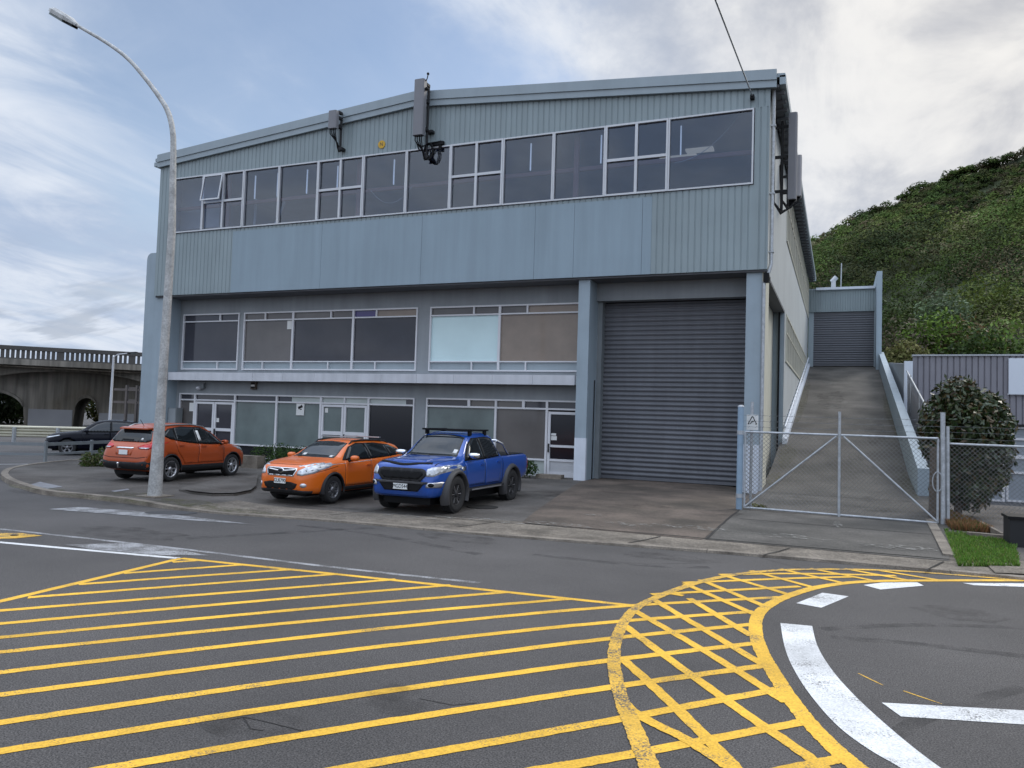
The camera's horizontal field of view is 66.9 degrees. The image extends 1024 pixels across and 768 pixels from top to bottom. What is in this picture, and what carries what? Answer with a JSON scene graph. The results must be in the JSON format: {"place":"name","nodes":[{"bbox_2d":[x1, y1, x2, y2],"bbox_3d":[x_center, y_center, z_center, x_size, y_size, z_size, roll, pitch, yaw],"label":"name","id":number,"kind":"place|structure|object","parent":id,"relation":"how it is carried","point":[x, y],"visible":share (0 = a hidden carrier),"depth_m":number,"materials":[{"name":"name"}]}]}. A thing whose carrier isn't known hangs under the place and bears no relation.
{"place":"outdoors","nodes":[
{"label":"outdoors","id":0,"kind":"place"},
{"bbox_2d":[0,406,1023,767],"bbox_3d":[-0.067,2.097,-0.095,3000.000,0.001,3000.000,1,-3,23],"label":"road","id":1,"kind":"structure","parent":0,"point":[958,644],"depth_m":7.21,"materials":[{"name":"asphalt"}]},
{"bbox_2d":[0,394,23,423],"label":"tree","id":2,"kind":"object","parent":1,"relation":"on","point":[13,411],"visible":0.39,"depth_m":77.36,"materials":[{"name":"green plant"}]},
{"bbox_2d":[0,425,85,441],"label":"crash barrier","id":3,"kind":"object","parent":1,"relation":"on","point":[13,431],"visible":0.04,"depth_m":40.95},
{"bbox_2d":[0,440,110,461],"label":"pedestrian railing","id":4,"kind":"object","parent":1,"relation":"on","point":[45,444],"visible":0.47,"depth_m":26.44,"materials":[{"name":"metal"}]},
{"bbox_2d":[0,345,141,426],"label":"viaduct","id":5,"kind":"object","parent":1,"relation":"on","point":[60,391],"visible":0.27,"depth_m":69.22,"materials":[{"name":"concrete"}]},
{"bbox_2d":[45,420,137,454],"bbox_3d":[-17.567,2.298,33.518,4.437,1.523,2.136,3,-3,-21],"label":"dark suv","id":6,"kind":"object","parent":1,"relation":"on","point":[104,430],"visible":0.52,"depth_m":32.60,"materials":[{"name":"black paint"}]},
{"bbox_2d":[85,400,97,422],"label":"tree","id":7,"kind":"object","parent":1,"relation":"on","point":[91,411],"visible":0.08,"depth_m":81.83,"materials":[{"name":"green plant"}]},
{"bbox_2d":[49,7,176,497],"bbox_3d":[-9.774,-3.450,18.594,4.672,12.188,0.560,1,-3,23],"label":"street lamp","id":8,"kind":"object","parent":1,"relation":"on","point":[155,486],"visible":0.98,"depth_m":17.64,"materials":[{"name":"metal"}]},
{"bbox_2d":[108,352,137,419],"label":"street lamp","id":9,"kind":"object","parent":1,"relation":"on","point":[111,398],"visible":0.9,"depth_m":55.23,"materials":[{"name":"metal"}]},
{"bbox_2d":[113,385,139,421],"bbox_3d":[-16.717,1.608,34.575,1.599,3.050,1.330,2,-3,0],"label":"steel frame rack","id":10,"kind":"object","parent":1,"relation":"on","point":[136,400],"visible":0.35,"depth_m":33.99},
{"bbox_2d":[145,511,196,514],"bbox_3d":[-6.841,2.581,15.532,0.985,0.001,0.583,2,-3,-8],"label":"road patch","id":11,"kind":"object","parent":1,"relation":"on","point":[170,512],"visible":1,"depth_m":15.52,"materials":[{"name":"asphalt"}]},
{"bbox_2d":[0,507,479,582],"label":"worn marking","id":12,"kind":"object","parent":1,"relation":"on","point":[130,547],"visible":1,"depth_m":11.60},
{"bbox_2d":[0,533,941,703],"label":"yellow patch marking","id":13,"kind":"object","parent":1,"relation":"on","point":[7,535],"visible":1,"depth_m":12.20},
{"bbox_2d":[138,69,815,493],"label":"warehouse","id":14,"kind":"structure","parent":1,"relation":"on","point":[598,277],"depth_m":28.05,"materials":[{"name":"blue metal"}]},
{"bbox_2d":[168,408,182,422],"bbox_3d":[-14.422,1.371,33.136,0.450,0.700,0.374,1,-3,23],"label":"meter cabinet","id":15,"kind":"object","parent":14,"relation":"attached to","point":[174,415],"visible":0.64,"depth_m":32.98,"materials":[{"name":"metal"}]},
{"bbox_2d":[176,175,202,233],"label":"window","id":16,"kind":"structure","parent":14,"relation":"in","point":[181,178],"depth_m":32.42,"materials":[{"name":"metal"}]},
{"bbox_2d":[194,401,214,433],"bbox_3d":[-13.036,1.876,32.796,1.040,2.250,0.090,1,-3,23],"label":"door","id":17,"kind":"structure","parent":14,"relation":"in","point":[204,411],"depth_m":32.83,"materials":[{"name":"white metal"}]},
{"bbox_2d":[181,313,239,369],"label":"upper window","id":18,"kind":"structure","parent":14,"relation":"in","point":[209,341],"depth_m":32.94,"materials":[{"name":"glass"}]},
{"bbox_2d":[200,170,243,230],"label":"window","id":19,"kind":"structure","parent":14,"relation":"in","point":[223,175],"depth_m":31.79,"materials":[{"name":"metal"}]},
{"bbox_2d":[213,402,233,443],"bbox_3d":[-12.074,1.887,32.361,1.030,2.250,0.140,1,-3,23],"label":"door","id":20,"kind":"structure","parent":14,"relation":"in","point":[222,429],"depth_m":32.41,"materials":[{"name":"white metal"}]},
{"bbox_2d":[242,166,279,227],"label":"window","id":21,"kind":"structure","parent":14,"relation":"in","point":[245,171],"depth_m":31.26,"materials":[{"name":"metal"}]},
{"bbox_2d":[179,393,414,458],"bbox_3d":[-9.008,1.757,31.096,11.620,2.610,0.100,1,-3,23],"label":"shopfront window","id":22,"kind":"structure","parent":14,"relation":"in","point":[258,420],"depth_m":31.05,"materials":[{"name":"glass"}]},
{"bbox_2d":[277,161,317,224],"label":"window","id":23,"kind":"structure","parent":14,"relation":"in","point":[280,169],"depth_m":30.52,"materials":[{"name":"metal"}]},
{"bbox_2d":[296,403,304,414],"bbox_3d":[-8.450,1.015,30.903,0.380,0.470,0.042,1,-3,23],"label":"camera sign","id":24,"kind":"object","parent":14,"relation":"attached to","point":[300,408],"visible":1,"depth_m":30.89,"materials":[{"name":"paper"}]},
{"bbox_2d":[241,307,418,370],"bbox_3d":[-7.358,-1.728,30.604,8.280,2.390,0.100,1,-3,23],"label":"upper window","id":25,"kind":"structure","parent":14,"relation":"in","point":[380,339],"depth_m":30.50,"materials":[{"name":"glass"}]},
{"bbox_2d":[320,404,343,437],"bbox_3d":[-7.027,1.943,30.254,1.030,2.270,0.090,1,-3,23],"label":"door","id":26,"kind":"structure","parent":14,"relation":"in","point":[332,421],"depth_m":30.29,"materials":[{"name":"white metal"}]},
{"bbox_2d":[328,110,345,151],"bbox_3d":[-6.651,-9.580,29.398,0.417,1.505,0.620,1,-3,23],"label":"panel antenna","id":27,"kind":"object","parent":14,"relation":"attached to","point":[334,118],"visible":1,"depth_m":29.22,"materials":[{"name":"grey plastic"}]},
{"bbox_2d":[316,155,363,221],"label":"window","id":28,"kind":"structure","parent":14,"relation":"in","point":[340,188],"depth_m":29.55,"materials":[{"name":"metal"}]},
{"bbox_2d":[343,405,366,438],"bbox_3d":[-6.065,1.954,29.820,1.040,2.270,0.140,1,-3,23],"label":"door","id":29,"kind":"structure","parent":14,"relation":"in","point":[355,416],"depth_m":29.87,"materials":[{"name":"white metal"}]},
{"bbox_2d":[361,150,406,217],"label":"window","id":30,"kind":"structure","parent":14,"relation":"in","point":[404,151],"depth_m":28.90,"materials":[{"name":"metal"}]},
{"bbox_2d":[413,72,434,159],"bbox_3d":[-3.168,-9.618,27.908,0.552,3.069,0.660,1,-3,23],"label":"panel antenna","id":31,"kind":"object","parent":14,"relation":"attached to","point":[421,99],"visible":0.99,"depth_m":27.68,"materials":[{"name":"grey plastic"}]},
{"bbox_2d":[405,145,450,213],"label":"window","id":32,"kind":"structure","parent":14,"relation":"in","point":[444,146],"depth_m":28.19,"materials":[{"name":"metal"}]},
{"bbox_2d":[416,140,444,159],"bbox_3d":[-2.964,-8.407,27.941,1.046,0.731,0.274,1,-3,19],"label":"cable loop","id":33,"kind":"object","parent":14,"relation":"hanging from","point":[440,143],"visible":1,"depth_m":27.87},
{"bbox_2d":[449,138,503,209],"bbox_3d":[-1.262,-7.385,27.324,2.044,2.360,0.110,1,-3,23],"label":"window","id":34,"kind":"structure","parent":14,"relation":"in","point":[476,174],"depth_m":27.30,"materials":[{"name":"metal"}]},
{"bbox_2d":[425,398,575,477],"bbox_3d":[-0.411,1.858,27.460,6.050,2.630,0.100,1,-3,23],"label":"shopfront window","id":35,"kind":"structure","parent":14,"relation":"in","point":[522,425],"depth_m":27.42,"materials":[{"name":"glass"}]},
{"bbox_2d":[428,302,577,371],"bbox_3d":[-0.285,-1.637,27.612,6.020,2.390,0.100,1,-3,23],"label":"upper window","id":36,"kind":"structure","parent":14,"relation":"in","point":[542,337],"depth_m":27.61,"materials":[{"name":"glass"}]},
{"bbox_2d":[501,132,553,205],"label":"window","id":37,"kind":"structure","parent":14,"relation":"in","point":[551,133],"depth_m":26.64,"materials":[{"name":"metal"}]},
{"bbox_2d":[546,412,574,476],"bbox_3d":[1.781,2.069,26.500,1.200,2.220,0.140,1,-3,23],"label":"door","id":38,"kind":"structure","parent":14,"relation":"in","point":[560,452],"depth_m":26.57,"materials":[{"name":"white metal"}]},
{"bbox_2d":[552,126,605,201],"bbox_3d":[2.240,-7.340,25.849,1.804,2.360,0.100,1,-3,23],"label":"window","id":39,"kind":"structure","parent":14,"relation":"in","point":[600,127],"depth_m":25.88,"materials":[{"name":"metal"}]},
{"bbox_2d":[604,118,668,196],"bbox_3d":[4.024,-7.317,25.088,2.064,2.360,0.110,1,-3,23],"label":"window","id":40,"kind":"structure","parent":14,"relation":"in","point":[636,157],"depth_m":25.06,"materials":[{"name":"metal"}]},
{"bbox_2d":[601,300,745,485],"bbox_3d":[5.354,0.243,25.674,4.900,5.980,0.060,1,-3,23],"label":"roller door","id":41,"kind":"structure","parent":14,"relation":"in","point":[674,375],"depth_m":25.66,"materials":[{"name":"metal"}]},
{"bbox_2d":[667,108,754,191],"bbox_3d":[6.186,-7.289,24.179,2.614,2.360,0.100,1,-3,23],"label":"window","id":42,"kind":"structure","parent":14,"relation":"in","point":[748,109],"depth_m":24.15,"materials":[{"name":"metal"}]},
{"bbox_2d":[715,0,754,100],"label":"overhead cable","id":43,"kind":"object","parent":14,"relation":"attached to","point":[752,96],"visible":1,"depth_m":19.14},
{"bbox_2d":[774,112,797,214],"bbox_3d":[8.871,-7.146,25.192,0.740,3.383,0.734,1,-3,23],"label":"panel antenna","id":44,"kind":"object","parent":14,"relation":"attached to","point":[791,156],"visible":0.75,"depth_m":25.11,"materials":[{"name":"grey plastic"}]},
{"bbox_2d":[785,314,789,364],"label":"side window","id":45,"kind":"structure","parent":14,"relation":"in","point":[787,345],"depth_m":33.22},
{"bbox_2d":[786,208,790,250],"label":"side window","id":46,"kind":"structure","parent":14,"relation":"in","point":[788,234],"depth_m":33.06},
{"bbox_2d":[788,322,791,367],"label":"side window","id":47,"kind":"structure","parent":14,"relation":"in","point":[790,350],"depth_m":35.04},
{"bbox_2d":[780,155,801,208],"bbox_3d":[10.125,-7.297,28.151,0.740,2.033,0.734,1,-3,23],"label":"panel antenna","id":48,"kind":"object","parent":14,"relation":"attached to","point":[799,178],"visible":0.56,"depth_m":28.05,"materials":[{"name":"grey plastic"}]},
{"bbox_2d":[789,207,793,259],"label":"side window","id":49,"kind":"structure","parent":14,"relation":"in","point":[792,210],"depth_m":35.46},
{"bbox_2d":[791,326,794,370],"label":"side window","id":50,"kind":"structure","parent":14,"relation":"in","point":[793,332],"depth_m":37.10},
{"bbox_2d":[792,214,795,268],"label":"side window","id":51,"kind":"structure","parent":14,"relation":"in","point":[794,227],"depth_m":37.00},
{"bbox_2d":[793,333,796,373],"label":"side window","id":52,"kind":"structure","parent":14,"relation":"in","point":[795,339],"depth_m":39.10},
{"bbox_2d":[794,223,797,275],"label":"side window","id":53,"kind":"structure","parent":14,"relation":"in","point":[796,252],"depth_m":38.81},
{"bbox_2d":[796,233,799,282],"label":"side window","id":54,"kind":"structure","parent":14,"relation":"in","point":[797,276],"depth_m":40.81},
{"bbox_2d":[800,248,802,294],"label":"side window","id":55,"kind":"structure","parent":14,"relation":"in","point":[801,289],"depth_m":44.19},
{"bbox_2d":[231,561,786,730],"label":"road cracks","id":56,"kind":"object","parent":1,"relation":"on","point":[419,698],"visible":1,"depth_m":5.28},
{"bbox_2d":[0,558,1020,767],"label":"hatched marking","id":57,"kind":"object","parent":1,"relation":"on","point":[782,691],"visible":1,"depth_m":6.37,"materials":[{"name":"paint"}]},
{"bbox_2d":[0,459,1023,579],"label":"kerb","id":58,"kind":"structure","parent":1,"relation":"on","point":[6,477],"depth_m":13.95,"materials":[{"name":"concrete"}]},
{"bbox_2d":[0,541,1023,723],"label":"lane marking","id":59,"kind":"object","parent":1,"relation":"on","point":[968,714],"visible":1,"depth_m":5.83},
{"bbox_2d":[189,500,1023,575],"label":"vehicle crossing","id":60,"kind":"object","parent":1,"relation":"on","point":[506,527],"visible":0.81,"depth_m":14.27,"materials":[{"name":"concrete"}]},
{"bbox_2d":[607,568,1023,767],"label":"edge marking","id":61,"kind":"object","parent":1,"relation":"on","point":[637,737],"visible":1,"depth_m":6.46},
{"bbox_2d":[780,582,1023,767],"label":"give way marking","id":62,"kind":"object","parent":1,"relation":"on","point":[844,708],"visible":1,"depth_m":6.12,"materials":[{"name":"paint"}]},
{"bbox_2d":[879,352,928,495],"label":"ramp wall","id":63,"kind":"structure","parent":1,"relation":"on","point":[898,410],"depth_m":28.85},
{"bbox_2d":[0,0,1023,401],"label":"sky","id":64,"kind":"structure","parent":0,"point":[888,96],"materials":[{"name":"grey"}]},
{"bbox_2d":[8,458,1023,573],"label":"forecourt","id":65,"kind":"structure","parent":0,"point":[534,494],"depth_m":19.07,"materials":[{"name":"asphalt"}]},
{"bbox_2d":[31,482,128,491],"bbox_3d":[-10.743,2.504,18.812,3.306,0.008,1.167,1,-3,23],"label":"footpath patch","id":66,"kind":"object","parent":65,"relation":"on","point":[44,485],"visible":1,"depth_m":18.91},
{"bbox_2d":[78,446,105,466],"bbox_3d":[-13.502,2.435,25.269,1.293,0.863,0.837,2,-3,-8],"label":"shrub","id":67,"kind":"object","parent":65,"relation":"on","point":[87,461],"visible":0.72,"depth_m":25.05,"materials":[{"name":"green plant"}]},
{"bbox_2d":[103,421,242,480],"bbox_3d":[-9.593,1.857,22.285,2.101,1.640,4.292,1,-3,19],"label":"compact suv","id":68,"kind":"object","parent":65,"relation":"on","point":[190,448],"visible":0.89,"depth_m":21.14,"materials":[{"name":"paint"}]},
{"bbox_2d":[179,474,257,495],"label":"footpath island","id":69,"kind":"structure","parent":65,"relation":"on","point":[235,485],"depth_m":19.32,"materials":[{"name":"concrete"}]},
{"bbox_2d":[239,455,264,468],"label":"concrete block","id":70,"kind":"structure","parent":65,"relation":"on","point":[253,461],"depth_m":26.24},
{"bbox_2d":[250,442,303,464],"bbox_3d":[-8.035,2.498,26.887,2.817,0.948,1.146,0,-3,41],"label":"shrub","id":71,"kind":"object","parent":65,"relation":"on","point":[278,454],"visible":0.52,"depth_m":27.01,"materials":[{"name":"green plant"}]},
{"bbox_2d":[261,435,400,502],"bbox_3d":[-4.255,2.024,19.060,2.083,1.485,4.213,1,-3,25],"label":"hatchback","id":72,"kind":"object","parent":65,"relation":"on","point":[329,469],"visible":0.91,"depth_m":17.90,"materials":[{"name":"orange paint"}]},
{"bbox_2d":[373,428,526,512],"bbox_3d":[-1.329,1.949,18.426,2.157,1.769,5.087,1,-3,23],"label":"utility truck","id":73,"kind":"object","parent":65,"relation":"on","point":[450,470],"visible":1,"depth_m":17.06,"materials":[{"name":"blue paint"}]},
{"bbox_2d":[467,505,497,508],"bbox_3d":[-0.673,2.820,17.735,0.714,0.022,0.714,1,-3,23],"label":"manhole cover","id":74,"kind":"object","parent":65,"relation":"on","point":[482,506],"visible":1,"depth_m":17.66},
{"bbox_2d":[524,460,538,476],"bbox_3d":[0.336,2.775,25.901,1.210,0.697,0.673,1,-3,23],"label":"shrub","id":75,"kind":"object","parent":65,"relation":"on","point":[531,465],"visible":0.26,"depth_m":25.70,"materials":[{"name":"green plant"}]},
{"bbox_2d":[535,473,563,478],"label":"concrete block","id":76,"kind":"structure","parent":65,"relation":"on","point":[550,476],"depth_m":25.81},
{"bbox_2d":[278,491,955,569],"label":"slab joints","id":77,"kind":"object","parent":65,"relation":"on","point":[716,529],"visible":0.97,"depth_m":14.80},
{"bbox_2d":[736,405,744,509],"bbox_3d":[5.650,1.832,19.085,0.222,2.630,0.164,1,-3,23],"label":"gate post","id":78,"kind":"object","parent":65,"relation":"on","point":[739,477],"visible":0.91,"depth_m":19.04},
{"bbox_2d":[743,412,939,523],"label":"chain link gate","id":79,"kind":"structure","parent":78,"relation":"attached to","point":[839,465],"depth_m":18.18,"materials":[{"name":"metal"}]},
{"bbox_2d":[742,402,754,506],"bbox_3d":[5.888,1.802,19.258,0.285,2.720,0.068,1,-3,23],"label":"fence post","id":80,"kind":"object","parent":65,"relation":"on","point":[751,452],"visible":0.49,"depth_m":19.21,"materials":[{"name":"metal"}]},
{"bbox_2d":[746,415,757,429],"bbox_3d":[5.966,0.952,19.212,0.280,0.380,0.016,1,-3,23],"label":"warning sign","id":81,"kind":"object","parent":80,"relation":"attached to","point":[752,423],"visible":1,"depth_m":19.21,"materials":[{"name":"metal"}]},
{"bbox_2d":[707,367,950,560],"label":"ramp","id":82,"kind":"structure","parent":65,"relation":"on","point":[853,392],"depth_m":23.87,"materials":[{"name":"concrete"}]},
{"bbox_2d":[928,447,940,518],"bbox_3d":[10.058,2.408,18.380,0.315,1.802,0.310,1,-3,23],"label":"fence","id":83,"kind":"object","parent":65,"relation":"on","point":[932,496],"visible":0.35,"depth_m":18.30,"materials":[{"name":"grey metal"}]},
{"bbox_2d":[925,518,953,556],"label":"ramp kerb","id":84,"kind":"structure","parent":65,"relation":"on","point":[942,543],"depth_m":14.68,"materials":[{"name":"concrete"}]},
{"bbox_2d":[932,412,949,523],"bbox_3d":[9.638,1.918,17.394,0.366,2.561,0.100,1,-3,23],"label":"gate post","id":85,"kind":"object","parent":65,"relation":"on","point":[944,490],"visible":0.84,"depth_m":17.34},
{"bbox_2d":[939,509,993,532],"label":"dry grass","id":86,"kind":"structure","parent":65,"relation":"on","point":[966,523],"depth_m":16.48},
{"bbox_2d":[917,374,1019,515],"bbox_3d":[11.270,1.530,19.118,2.297,3.605,1.708,1,-3,23],"label":"magnolia","id":87,"kind":"object","parent":65,"relation":"on","point":[959,402],"visible":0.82,"depth_m":18.84,"materials":[{"name":"green plant"}]},
{"bbox_2d":[944,528,1020,566],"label":"grass","id":88,"kind":"structure","parent":65,"relation":"on","point":[982,551],"depth_m":13.36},
{"bbox_2d":[1001,513,1023,547],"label":"utility box","id":89,"kind":"object","parent":65,"relation":"on","point":[1013,527],"visible":0.8,"depth_m":14.30,"materials":[{"name":"plastic"}]},
{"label":"verge","id":90,"kind":"structure","parent":65,"relation":"on","visible":0},
{"bbox_2d":[967,532,1002,538],"bbox_3d":[9.419,2.993,15.193,0.860,0.100,0.119,0,-3,30],"label":"sleeper","id":91,"kind":"object","parent":90,"relation":"on","point":[985,534],"visible":0.36,"depth_m":15.21,"materials":[{"name":"wood"}]},
{"bbox_2d":[522,478,754,538],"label":"driveway","id":92,"kind":"structure","parent":0,"point":[692,510],"depth_m":18.42,"materials":[{"name":"concrete"}]},
{"bbox_2d":[807,155,1023,363],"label":"hill","id":93,"kind":"structure","parent":0,"point":[983,189],"depth_m":91.08,"materials":[{"name":"plant"}]},
{"bbox_2d":[808,271,881,369],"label":"loading annex","id":94,"kind":"object","parent":93,"relation":"on","point":[845,327],"visible":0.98,"depth_m":53.48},
{"bbox_2d":[813,311,873,365],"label":"roller door","id":95,"kind":"structure","parent":94,"relation":"in","point":[840,338],"depth_m":53.53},
{"bbox_2d":[772,146,1023,354],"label":"hillside scrub","id":96,"kind":"object","parent":93,"relation":"on","point":[871,233],"visible":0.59,"depth_m":99.36,"materials":[{"name":"green plant"}]},
{"bbox_2d":[882,298,931,348],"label":"bush","id":97,"kind":"object","parent":93,"relation":"on","point":[886,321],"visible":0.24,"depth_m":66.24,"materials":[{"name":"green plant"}]},
{"bbox_2d":[885,338,929,362],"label":"bush","id":98,"kind":"object","parent":93,"relation":"on","point":[899,355],"visible":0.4,"depth_m":53.51,"materials":[{"name":"green plant"}]},
{"bbox_2d":[882,316,947,359],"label":"bush","id":99,"kind":"object","parent":93,"relation":"on","point":[889,344],"visible":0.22,"depth_m":57.66,"materials":[{"name":"green plant"}]},
{"bbox_2d":[895,306,982,353],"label":"bush","id":100,"kind":"object","parent":93,"relation":"on","point":[930,332],"visible":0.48,"depth_m":57.72,"materials":[{"name":"green plant"}]},
{"bbox_2d":[912,287,974,333],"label":"bush","id":101,"kind":"object","parent":93,"relation":"on","point":[948,305],"visible":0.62,"depth_m":63.27,"materials":[{"name":"green plant"}]},
{"bbox_2d":[919,313,1016,353],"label":"bush","id":102,"kind":"object","parent":93,"relation":"on","point":[968,330],"visible":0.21,"depth_m":57.10,"materials":[{"name":"green plant"}]},
{"bbox_2d":[940,324,1023,353],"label":"bush","id":103,"kind":"object","parent":93,"relation":"on","point":[967,345],"visible":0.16,"depth_m":53.39,"materials":[{"name":"green plant"}]},
{"bbox_2d":[944,265,1023,324],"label":"bush","id":104,"kind":"object","parent":93,"relation":"on","point":[988,298],"visible":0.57,"depth_m":68.84,"materials":[{"name":"green plant"}]},
{"bbox_2d":[953,313,1023,353],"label":"bush","id":105,"kind":"object","parent":93,"relation":"on","point":[1016,326],"visible":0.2,"depth_m":53.65,"materials":[{"name":"green plant"}]},
{"bbox_2d":[966,501,1023,506],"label":"yard","id":106,"kind":"structure","parent":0,"point":[1009,504],"depth_m":31.79,"materials":[{"name":"concrete"}]},
{"bbox_2d":[888,361,912,409],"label":"boundary wall","id":107,"kind":"structure","parent":106,"relation":"on","point":[899,373],"depth_m":37.10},
{"bbox_2d":[906,370,945,472],"bbox_3d":[13.929,1.643,26.059,0.461,5.590,19.067,1,-3,25],"label":"side fence","id":108,"kind":"object","parent":106,"relation":"on","point":[911,392],"visible":0.35,"depth_m":31.37,"materials":[{"name":"metal"}]},
{"bbox_2d":[911,354,1023,502],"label":"neighbour shed","id":109,"kind":"structure","parent":106,"relation":"on","point":[989,372],"depth_m":34.47,"materials":[{"name":"metal"}]},
{"bbox_2d":[1006,427,1023,502],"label":"window","id":110,"kind":"structure","parent":109,"relation":"in","point":[1019,456],"depth_m":33.90,"materials":[{"name":"white metal"}]},
{"bbox_2d":[1007,358,1023,394],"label":"blank sign","id":111,"kind":"object","parent":109,"relation":"attached to","point":[1015,376],"visible":1,"depth_m":33.87,"materials":[{"name":"metal"}]},
{"bbox_2d":[950,426,1023,521],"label":"chain link fence","id":112,"kind":"object","parent":106,"relation":"on","point":[989,445],"visible":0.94,"depth_m":17.09,"materials":[{"name":"metal"}]},
{"bbox_2d":[987,562,1023,573],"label":"footpath","id":113,"kind":"structure","parent":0,"point":[1008,569],"depth_m":11.81,"materials":[{"name":"concrete"}]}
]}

